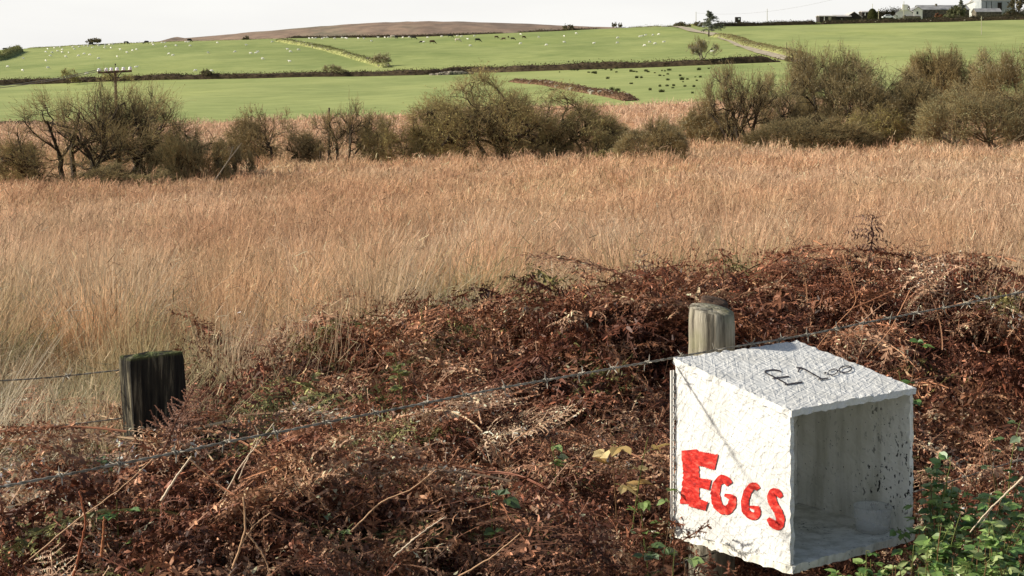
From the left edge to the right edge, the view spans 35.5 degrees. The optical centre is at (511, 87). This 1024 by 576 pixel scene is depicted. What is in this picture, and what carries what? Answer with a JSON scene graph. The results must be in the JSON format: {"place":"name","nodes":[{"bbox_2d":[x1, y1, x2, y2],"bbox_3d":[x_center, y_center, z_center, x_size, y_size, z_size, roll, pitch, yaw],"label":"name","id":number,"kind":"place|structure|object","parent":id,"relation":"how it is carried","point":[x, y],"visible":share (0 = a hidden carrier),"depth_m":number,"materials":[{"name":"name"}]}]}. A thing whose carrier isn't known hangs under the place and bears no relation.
{"place":"outdoors","nodes":[
{"label":"outdoors","id":0,"kind":"place"},
{"bbox_2d":[157,21,617,41],"bbox_3d":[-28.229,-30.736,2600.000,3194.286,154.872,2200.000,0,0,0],"label":"moor hill","id":1,"kind":"structure","parent":0,"point":[409,27],"depth_m":2389.87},
{"bbox_2d":[0,20,1023,207],"bbox_3d":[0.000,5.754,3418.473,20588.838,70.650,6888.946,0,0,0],"label":"ground","id":2,"kind":"structure","parent":0,"point":[225,99],"depth_m":341.20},
{"bbox_2d":[0,45,23,59],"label":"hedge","id":3,"kind":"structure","parent":2,"relation":"on","point":[6,53],"depth_m":456.19,"materials":[{"name":"green plant"}]},
{"bbox_2d":[0,137,42,184],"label":"scrub tree","id":4,"kind":"object","parent":2,"relation":"on","point":[23,178],"visible":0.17,"depth_m":67.92,"materials":[{"name":"brown plant"}]},
{"bbox_2d":[60,67,81,84],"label":"field tree","id":5,"kind":"object","parent":2,"relation":"on","point":[65,73],"visible":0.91,"depth_m":283.68,"materials":[{"name":"green plant"}]},
{"bbox_2d":[97,64,131,108],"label":"power pole","id":6,"kind":"object","parent":2,"relation":"on","point":[116,71],"visible":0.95,"depth_m":96.86,"materials":[{"name":"grey metal"}]},
{"bbox_2d":[0,63,231,187],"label":"scrub tree","id":7,"kind":"object","parent":2,"relation":"on","point":[111,134],"visible":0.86,"depth_m":68.19,"materials":[{"name":"green plant"}]},
{"bbox_2d":[100,72,133,81],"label":"field tree","id":8,"kind":"object","parent":2,"relation":"on","point":[128,77],"visible":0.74,"depth_m":286.66,"materials":[{"name":"green plant"}]},
{"bbox_2d":[62,160,179,188],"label":"scrub tree","id":9,"kind":"object","parent":2,"relation":"on","point":[107,172],"visible":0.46,"depth_m":65.49,"materials":[{"name":"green plant"}]},
{"bbox_2d":[24,38,272,48],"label":"field hedge","id":10,"kind":"object","parent":2,"relation":"on","point":[123,43],"visible":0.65,"depth_m":567.97,"materials":[{"name":"green plant"}]},
{"bbox_2d":[119,350,190,486],"bbox_3d":[-0.939,1.203,4.314,0.236,0.993,0.058,0,0,-42],"label":"fence post","id":11,"kind":"object","parent":2,"relation":"on","point":[149,380],"visible":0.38,"depth_m":4.26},
{"bbox_2d":[0,369,119,383],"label":"barbed wire","id":12,"kind":"object","parent":11,"relation":"attached to","point":[66,376],"visible":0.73,"depth_m":4.22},
{"bbox_2d":[123,73,205,172],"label":"scrub tree","id":13,"kind":"object","parent":2,"relation":"on","point":[132,90],"visible":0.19,"depth_m":71.04,"materials":[{"name":"brown plant"}]},
{"bbox_2d":[144,124,236,182],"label":"scrub tree","id":14,"kind":"object","parent":2,"relation":"on","point":[177,164],"visible":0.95,"depth_m":67.09,"materials":[{"name":"green plant"}]},
{"bbox_2d":[0,67,446,84],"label":"field hedge","id":15,"kind":"object","parent":2,"relation":"on","point":[179,76],"visible":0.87,"depth_m":290.99,"materials":[{"name":"green plant"}]},
{"bbox_2d":[210,136,258,179],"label":"scrub tree","id":16,"kind":"object","parent":2,"relation":"on","point":[249,168],"visible":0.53,"depth_m":69.60,"materials":[{"name":"brown plant"}]},
{"bbox_2d":[221,104,325,168],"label":"scrub tree","id":17,"kind":"object","parent":2,"relation":"on","point":[248,132],"visible":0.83,"depth_m":82.72,"materials":[{"name":"green plant"}]},
{"bbox_2d":[275,38,392,67],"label":"earth bank","id":18,"kind":"structure","parent":2,"relation":"on","point":[344,53],"depth_m":399.69,"materials":[{"name":"green plant"}]},
{"bbox_2d":[321,63,347,72],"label":"field tree","id":19,"kind":"object","parent":2,"relation":"on","point":[335,68],"visible":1,"depth_m":291.31,"materials":[{"name":"green plant"}]},
{"bbox_2d":[281,90,391,163],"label":"scrub tree","id":20,"kind":"object","parent":2,"relation":"on","point":[332,136],"visible":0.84,"depth_m":83.42,"materials":[{"name":"brown plant"}]},
{"bbox_2d":[369,52,391,63],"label":"field tree","id":21,"kind":"object","parent":2,"relation":"on","point":[376,58],"visible":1,"depth_m":345.66,"materials":[{"name":"green plant"}]},
{"bbox_2d":[287,32,506,37],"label":"field hedge","id":22,"kind":"object","parent":2,"relation":"on","point":[388,35],"visible":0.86,"depth_m":569.15,"materials":[{"name":"green plant"}]},
{"bbox_2d":[351,111,459,163],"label":"scrub tree","id":23,"kind":"object","parent":2,"relation":"on","point":[386,135],"visible":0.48,"depth_m":83.18,"materials":[{"name":"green plant"}]},
{"bbox_2d":[429,70,468,74],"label":"stone wall","id":24,"kind":"structure","parent":2,"relation":"on","point":[460,72],"depth_m":285.07,"materials":[{"name":"grey stone"}]},
{"bbox_2d":[400,57,610,162],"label":"scrub tree","id":25,"kind":"object","parent":2,"relation":"on","point":[468,125],"visible":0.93,"depth_m":84.12,"materials":[{"name":"green plant"}]},
{"bbox_2d":[0,237,1023,575],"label":"bracken","id":26,"kind":"object","parent":2,"relation":"on","point":[350,471],"visible":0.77,"depth_m":5.67,"materials":[{"name":"brown plant"}]},
{"bbox_2d":[72,491,85,575],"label":"dead stalk","id":27,"kind":"object","parent":26,"relation":"on","point":[80,546],"visible":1,"depth_m":3.35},
{"bbox_2d":[24,453,158,564],"bbox_3d":[-0.907,0.908,3.450,0.293,0.242,0.006,0,0,0],"label":"dead stalk","id":28,"kind":"object","parent":26,"relation":"on","point":[83,514],"visible":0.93,"depth_m":3.45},
{"bbox_2d":[100,517,105,556],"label":"dead stalk","id":29,"kind":"object","parent":26,"relation":"on","point":[102,544],"visible":1,"depth_m":3.40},
{"bbox_2d":[97,503,140,551],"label":"bramble plant","id":30,"kind":"object","parent":26,"relation":"on","point":[108,514],"visible":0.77,"depth_m":3.61,"materials":[{"name":"green plant"}]},
{"bbox_2d":[146,384,204,465],"bbox_3d":[-0.845,0.847,4.025,0.164,0.187,0.098,0,0,2],"label":"bracken frond","id":31,"kind":"object","parent":26,"relation":"on","point":[170,431],"visible":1,"depth_m":4.02,"materials":[{"name":"brown plant"}]},
{"bbox_2d":[160,456,191,501],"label":"dead stalk","id":32,"kind":"object","parent":26,"relation":"on","point":[170,485],"visible":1,"depth_m":3.55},
{"bbox_2d":[151,386,202,456],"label":"bracken frond","id":33,"kind":"object","parent":26,"relation":"on","point":[180,430],"visible":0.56,"depth_m":4.08,"materials":[{"name":"brown plant"}]},
{"bbox_2d":[186,456,254,528],"bbox_3d":[-0.656,0.911,3.600,0.154,0.163,0.006,0,0,0],"label":"dead stalk","id":34,"kind":"object","parent":26,"relation":"on","point":[194,463],"visible":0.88,"depth_m":3.60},
{"bbox_2d":[220,423,273,500],"bbox_3d":[-0.621,0.877,3.750,0.129,0.187,0.005,0,0,0],"label":"dead stalk","id":35,"kind":"object","parent":26,"relation":"on","point":[245,459],"visible":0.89,"depth_m":3.75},
{"bbox_2d":[229,497,271,575],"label":"dead stalk","id":36,"kind":"object","parent":26,"relation":"on","point":[240,545],"visible":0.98,"depth_m":3.35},
{"bbox_2d":[227,409,285,451],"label":"bracken frond","id":37,"kind":"object","parent":26,"relation":"on","point":[250,423],"visible":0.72,"depth_m":4.34,"materials":[{"name":"brown plant"}]},
{"bbox_2d":[318,502,353,573],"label":"bramble plant","id":38,"kind":"object","parent":26,"relation":"on","point":[347,531],"visible":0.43,"depth_m":3.75,"materials":[{"name":"green plant"}]},
{"bbox_2d":[350,469,436,532],"bbox_3d":[-0.267,0.929,3.600,0.198,0.146,0.006,0,0,0],"label":"dead stalk","id":39,"kind":"object","parent":26,"relation":"on","point":[358,523],"visible":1,"depth_m":3.60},
{"bbox_2d":[386,352,414,425],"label":"bramble plant","id":40,"kind":"object","parent":26,"relation":"on","point":[403,373],"visible":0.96,"depth_m":5.68,"materials":[{"name":"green plant"}]},
{"bbox_2d":[393,517,444,556],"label":"dead stalk","id":41,"kind":"object","parent":26,"relation":"on","point":[399,551],"visible":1,"depth_m":3.50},
{"bbox_2d":[458,532,520,575],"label":"dead stalk","id":42,"kind":"object","parent":26,"relation":"on","point":[471,569],"visible":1,"depth_m":3.40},
{"bbox_2d":[483,481,520,568],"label":"bramble plant","id":43,"kind":"object","parent":26,"relation":"on","point":[512,502],"visible":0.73,"depth_m":3.98,"materials":[{"name":"green plant"}]},
{"bbox_2d":[469,367,547,396],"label":"bracken frond","id":44,"kind":"object","parent":26,"relation":"on","point":[496,381],"visible":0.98,"depth_m":5.55,"materials":[{"name":"brown plant"}]},
{"bbox_2d":[508,409,571,445],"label":"bracken frond","id":45,"kind":"object","parent":26,"relation":"on","point":[530,430],"visible":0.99,"depth_m":4.89,"materials":[{"name":"beige plant"}]},
{"bbox_2d":[550,438,567,508],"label":"bramble plant","id":46,"kind":"object","parent":26,"relation":"on","point":[559,447],"visible":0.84,"depth_m":4.61,"materials":[{"name":"green plant"}]},
{"bbox_2d":[593,426,669,529],"bbox_3d":[0.331,1.075,4.403,0.222,0.305,0.149,0,0,0],"label":"bramble plant","id":47,"kind":"object","parent":26,"relation":"on","point":[600,455],"visible":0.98,"depth_m":4.40,"materials":[{"name":"yellow plant"}]},
{"bbox_2d":[626,488,677,560],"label":"bramble plant","id":48,"kind":"object","parent":26,"relation":"on","point":[643,506],"visible":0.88,"depth_m":4.26,"materials":[{"name":"green plant"}]},
{"bbox_2d":[632,530,677,575],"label":"bramble plant","id":49,"kind":"object","parent":26,"relation":"on","point":[650,555],"visible":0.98,"depth_m":3.94,"materials":[{"name":"green plant"}]},
{"bbox_2d":[672,549,704,575],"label":"bramble plant","id":50,"kind":"object","parent":26,"relation":"on","point":[694,561],"visible":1,"depth_m":3.75,"materials":[{"name":"green plant"}]},
{"bbox_2d":[776,231,821,301],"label":"bracken frond","id":51,"kind":"object","parent":26,"relation":"on","point":[800,271],"visible":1,"depth_m":7.52,"materials":[{"name":"brown plant"}]},
{"bbox_2d":[817,254,855,347],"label":"dead stalk","id":52,"kind":"object","parent":26,"relation":"hanging from","point":[855,298],"visible":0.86,"depth_m":6.40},
{"bbox_2d":[831,319,885,367],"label":"bracken frond","id":53,"kind":"object","parent":26,"relation":"on","point":[859,353],"visible":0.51,"depth_m":5.28,"materials":[{"name":"brown plant"}]},
{"bbox_2d":[824,550,910,575],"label":"bramble plant","id":54,"kind":"object","parent":26,"relation":"on","point":[856,561],"visible":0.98,"depth_m":3.81,"materials":[{"name":"green plant"}]},
{"bbox_2d":[844,211,897,269],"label":"bracken frond","id":55,"kind":"object","parent":26,"relation":"on","point":[872,236],"visible":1,"depth_m":7.94,"materials":[{"name":"brown plant"}]},
{"bbox_2d":[847,534,953,575],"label":"bramble plant","id":56,"kind":"object","parent":26,"relation":"on","point":[917,549],"visible":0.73,"depth_m":3.88,"materials":[{"name":"green plant"}]},
{"bbox_2d":[899,338,933,430],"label":"bramble plant","id":57,"kind":"object","parent":26,"relation":"on","point":[917,402],"visible":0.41,"depth_m":5.00,"materials":[{"name":"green plant"}]},
{"bbox_2d":[896,238,966,349],"bbox_3d":[1.616,0.803,6.244,0.324,0.425,0.127,0,0,-22],"label":"bracken frond","id":58,"kind":"object","parent":26,"relation":"on","point":[931,298],"visible":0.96,"depth_m":6.23,"materials":[{"name":"brown plant"}]},
{"bbox_2d":[895,532,975,575],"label":"bramble plant","id":59,"kind":"object","parent":26,"relation":"on","point":[948,567],"visible":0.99,"depth_m":3.77,"materials":[{"name":"green plant"}]},
{"bbox_2d":[921,466,959,559],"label":"bramble plant","id":60,"kind":"object","parent":26,"relation":"on","point":[934,471],"visible":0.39,"depth_m":4.24,"materials":[{"name":"green plant"}]},
{"bbox_2d":[891,451,994,575],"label":"bramble plant","id":61,"kind":"object","parent":26,"relation":"on","point":[935,533],"visible":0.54,"depth_m":3.95,"materials":[{"name":"green plant"}]},
{"bbox_2d":[888,457,1010,566],"bbox_3d":[1.117,1.133,4.127,0.325,0.334,0.170,0,0,0],"label":"bramble plant","id":62,"kind":"object","parent":26,"relation":"on","point":[953,492],"visible":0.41,"depth_m":4.12,"materials":[{"name":"green plant"}]},
{"bbox_2d":[913,520,1023,575],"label":"bramble plant","id":63,"kind":"object","parent":26,"relation":"on","point":[991,540],"visible":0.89,"depth_m":3.77,"materials":[{"name":"green plant"}]},
{"bbox_2d":[923,487,1023,575],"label":"bramble plant","id":64,"kind":"object","parent":26,"relation":"on","point":[1014,536],"visible":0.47,"depth_m":3.95,"materials":[{"name":"green plant"}]},
{"bbox_2d":[943,549,1023,575],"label":"bramble plant","id":65,"kind":"object","parent":26,"relation":"on","point":[990,570],"visible":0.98,"depth_m":3.69,"materials":[{"name":"green plant"}]},
{"bbox_2d":[970,476,1023,532],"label":"dead stalk","id":66,"kind":"object","parent":26,"relation":"on","point":[1005,493],"visible":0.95,"depth_m":3.90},
{"bbox_2d":[972,494,1023,575],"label":"bramble plant","id":67,"kind":"object","parent":26,"relation":"on","point":[1015,515],"visible":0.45,"depth_m":4.00,"materials":[{"name":"green plant"}]},
{"bbox_2d":[976,469,1023,549],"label":"bramble plant","id":68,"kind":"object","parent":26,"relation":"on","point":[1008,522],"visible":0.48,"depth_m":4.29,"materials":[{"name":"green plant"}]},
{"bbox_2d":[980,420,1023,492],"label":"bramble plant","id":69,"kind":"object","parent":26,"relation":"on","point":[1013,439],"visible":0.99,"depth_m":4.83,"materials":[{"name":"green plant"}]},
{"bbox_2d":[0,96,1023,507],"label":"moor grass","id":70,"kind":"structure","parent":2,"relation":"on","point":[92,278],"depth_m":19.48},
{"bbox_2d":[517,26,600,32],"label":"field hedge","id":71,"kind":"object","parent":2,"relation":"on","point":[541,30],"visible":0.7,"depth_m":571.61,"materials":[{"name":"green plant"}]},
{"bbox_2d":[508,78,638,100],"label":"earth bank","id":72,"kind":"structure","parent":2,"relation":"on","point":[615,94],"depth_m":168.67,"materials":[{"name":"brown soil"}]},
{"bbox_2d":[535,101,628,159],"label":"scrub tree","id":73,"kind":"object","parent":2,"relation":"on","point":[605,137],"visible":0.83,"depth_m":84.20,"materials":[{"name":"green plant"}]},
{"bbox_2d":[585,147,620,161],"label":"scrub tree","id":74,"kind":"object","parent":2,"relation":"on","point":[604,153],"visible":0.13,"depth_m":81.41,"materials":[{"name":"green plant"}]},
{"bbox_2d":[438,54,780,72],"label":"field hedge","id":75,"kind":"object","parent":2,"relation":"on","point":[588,65],"visible":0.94,"depth_m":288.77,"materials":[{"name":"green plant"}]},
{"bbox_2d":[620,124,650,145],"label":"scrub tree","id":76,"kind":"object","parent":2,"relation":"on","point":[636,131],"visible":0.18,"depth_m":95.43,"materials":[{"name":"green plant"}]},
{"bbox_2d":[610,112,691,161],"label":"scrub tree","id":77,"kind":"object","parent":2,"relation":"on","point":[663,134],"visible":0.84,"depth_m":78.63,"materials":[{"name":"green plant"}]},
{"bbox_2d":[664,103,740,143],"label":"scrub tree","id":78,"kind":"object","parent":2,"relation":"on","point":[697,119],"visible":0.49,"depth_m":97.75,"materials":[{"name":"green plant"}]},
{"bbox_2d":[687,34,722,59],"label":"tree","id":79,"kind":"object","parent":2,"relation":"on","point":[699,48],"visible":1,"depth_m":287.15,"materials":[{"name":"green plant"}]},
{"bbox_2d":[688,303,734,575],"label":"fence post","id":80,"kind":"object","parent":2,"relation":"on","point":[710,324],"visible":0.31,"depth_m":4.43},
{"bbox_2d":[0,289,1023,496],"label":"barbed wire","id":81,"kind":"object","parent":80,"relation":"attached to","point":[119,463],"visible":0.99,"depth_m":3.84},
{"bbox_2d":[670,340,916,573],"bbox_3d":[0.746,0.957,4.237,0.497,0.484,0.422,0,0,-38],"label":"egg box","id":82,"kind":"object","parent":80,"relation":"attached to","point":[795,456],"visible":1,"depth_m":4.20,"materials":[{"name":"white plastic"}]},
{"bbox_2d":[646,455,1022,573],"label":"barbed wire","id":83,"kind":"object","parent":80,"relation":"attached to","point":[964,477],"visible":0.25,"depth_m":5.01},
{"bbox_2d":[701,10,724,36],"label":"conifer tree","id":84,"kind":"object","parent":2,"relation":"on","point":[709,19],"visible":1,"depth_m":436.65,"materials":[{"name":"green plant"}]},
{"bbox_2d":[700,295,727,307],"bbox_3d":[0.715,1.294,5.651,0.102,1.112,0.102,0,0,0],"label":"fence post","id":85,"kind":"object","parent":2,"relation":"on","point":[713,300],"visible":0.06,"depth_m":5.63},
{"bbox_2d":[689,54,808,142],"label":"scrub tree","id":86,"kind":"object","parent":2,"relation":"on","point":[756,104],"visible":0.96,"depth_m":96.20,"materials":[{"name":"brown plant"}]},
{"bbox_2d":[709,33,810,58],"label":"earth bank","id":87,"kind":"structure","parent":2,"relation":"on","point":[743,41],"depth_m":356.03,"materials":[{"name":"brown soil"}]},
{"bbox_2d":[711,19,819,26],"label":"field hedge","id":88,"kind":"object","parent":2,"relation":"on","point":[777,23],"visible":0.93,"depth_m":564.76,"materials":[{"name":"green plant"}]},
{"bbox_2d":[737,112,887,152],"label":"scrub tree","id":89,"kind":"object","parent":2,"relation":"on","point":[825,132],"visible":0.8,"depth_m":89.71,"materials":[{"name":"green plant"}]},
{"bbox_2d":[751,39,876,134],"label":"scrub tree","id":90,"kind":"object","parent":2,"relation":"on","point":[802,66],"visible":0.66,"depth_m":100.59,"materials":[{"name":"brown plant"}]},
{"bbox_2d":[816,15,835,22],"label":"barn","id":91,"kind":"structure","parent":2,"relation":"on","point":[820,18],"depth_m":604.00,"materials":[{"name":"stone"}]},
{"bbox_2d":[787,50,945,136],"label":"scrub tree","id":92,"kind":"object","parent":2,"relation":"on","point":[864,82],"visible":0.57,"depth_m":98.56,"materials":[{"name":"brown plant"}]},
{"bbox_2d":[841,104,908,149],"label":"scrub tree","id":93,"kind":"object","parent":2,"relation":"on","point":[882,121],"visible":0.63,"depth_m":91.24,"materials":[{"name":"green plant"}]},
{"bbox_2d":[877,7,899,18],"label":"field hedge","id":94,"kind":"object","parent":2,"relation":"on","point":[888,12],"visible":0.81,"depth_m":600.48,"materials":[{"name":"green plant"}]},
{"bbox_2d":[896,4,912,18],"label":"farmhouse","id":95,"kind":"object","parent":2,"relation":"on","point":[903,11],"visible":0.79,"depth_m":600.00,"materials":[{"name":"paint"}]},
{"bbox_2d":[868,74,951,142],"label":"scrub tree","id":96,"kind":"object","parent":2,"relation":"on","point":[907,95],"visible":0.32,"depth_m":98.07,"materials":[{"name":"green plant"}]},
{"bbox_2d":[903,7,922,19],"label":"farmhouse wing","id":97,"kind":"structure","parent":2,"relation":"on","point":[917,12],"depth_m":599.40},
{"bbox_2d":[818,14,1023,24],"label":"field hedge","id":98,"kind":"object","parent":2,"relation":"on","point":[928,19],"visible":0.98,"depth_m":569.87,"materials":[{"name":"green plant"}]},
{"bbox_2d":[899,40,977,109],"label":"scrub tree","id":99,"kind":"object","parent":2,"relation":"on","point":[940,66],"visible":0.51,"depth_m":121.74,"materials":[{"name":"brown plant"}]},
{"bbox_2d":[915,4,969,18],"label":"stone barn","id":100,"kind":"structure","parent":2,"relation":"on","point":[932,11],"depth_m":606.00,"materials":[{"name":"stone"}]},
{"bbox_2d":[946,5,965,16],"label":"field tree","id":101,"kind":"object","parent":2,"relation":"on","point":[956,10],"visible":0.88,"depth_m":588.53,"materials":[{"name":"green plant"}]},
{"bbox_2d":[907,77,1023,150],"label":"scrub tree","id":102,"kind":"object","parent":2,"relation":"on","point":[970,110],"visible":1,"depth_m":86.60,"materials":[{"name":"green plant"}]},
{"bbox_2d":[971,8,1001,16],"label":"shed","id":103,"kind":"structure","parent":2,"relation":"on","point":[985,11],"depth_m":598.00,"materials":[{"name":"stone"}]},
{"bbox_2d":[969,0,1014,13],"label":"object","id":104,"kind":"structure","parent":2,"relation":"on","point":[1002,5],"depth_m":611.00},
{"bbox_2d":[964,41,1023,123],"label":"scrub tree","id":105,"kind":"object","parent":2,"relation":"on","point":[1007,71],"visible":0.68,"depth_m":110.48,"materials":[{"name":"brown plant"}]},
{"bbox_2d":[998,79,1023,143],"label":"scrub tree","id":106,"kind":"object","parent":2,"relation":"on","point":[1015,130],"visible":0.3,"depth_m":89.28,"materials":[{"name":"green plant"}]},
{"bbox_2d":[999,9,1023,15],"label":"field hedge","id":107,"kind":"object","parent":2,"relation":"on","point":[1012,12],"visible":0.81,"depth_m":595.46,"materials":[{"name":"green plant"}]},
{"bbox_2d":[1007,0,1023,11],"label":"tree","id":108,"kind":"object","parent":2,"relation":"on","point":[1020,3],"visible":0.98,"depth_m":600.06,"materials":[{"name":"green plant"}]},
{"bbox_2d":[0,0,1023,49],"label":"sky","id":109,"kind":"structure","parent":0,"point":[26,24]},
{"bbox_2d":[666,26,812,60],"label":"farm track","id":110,"kind":"structure","parent":0,"point":[768,53],"depth_m":355.56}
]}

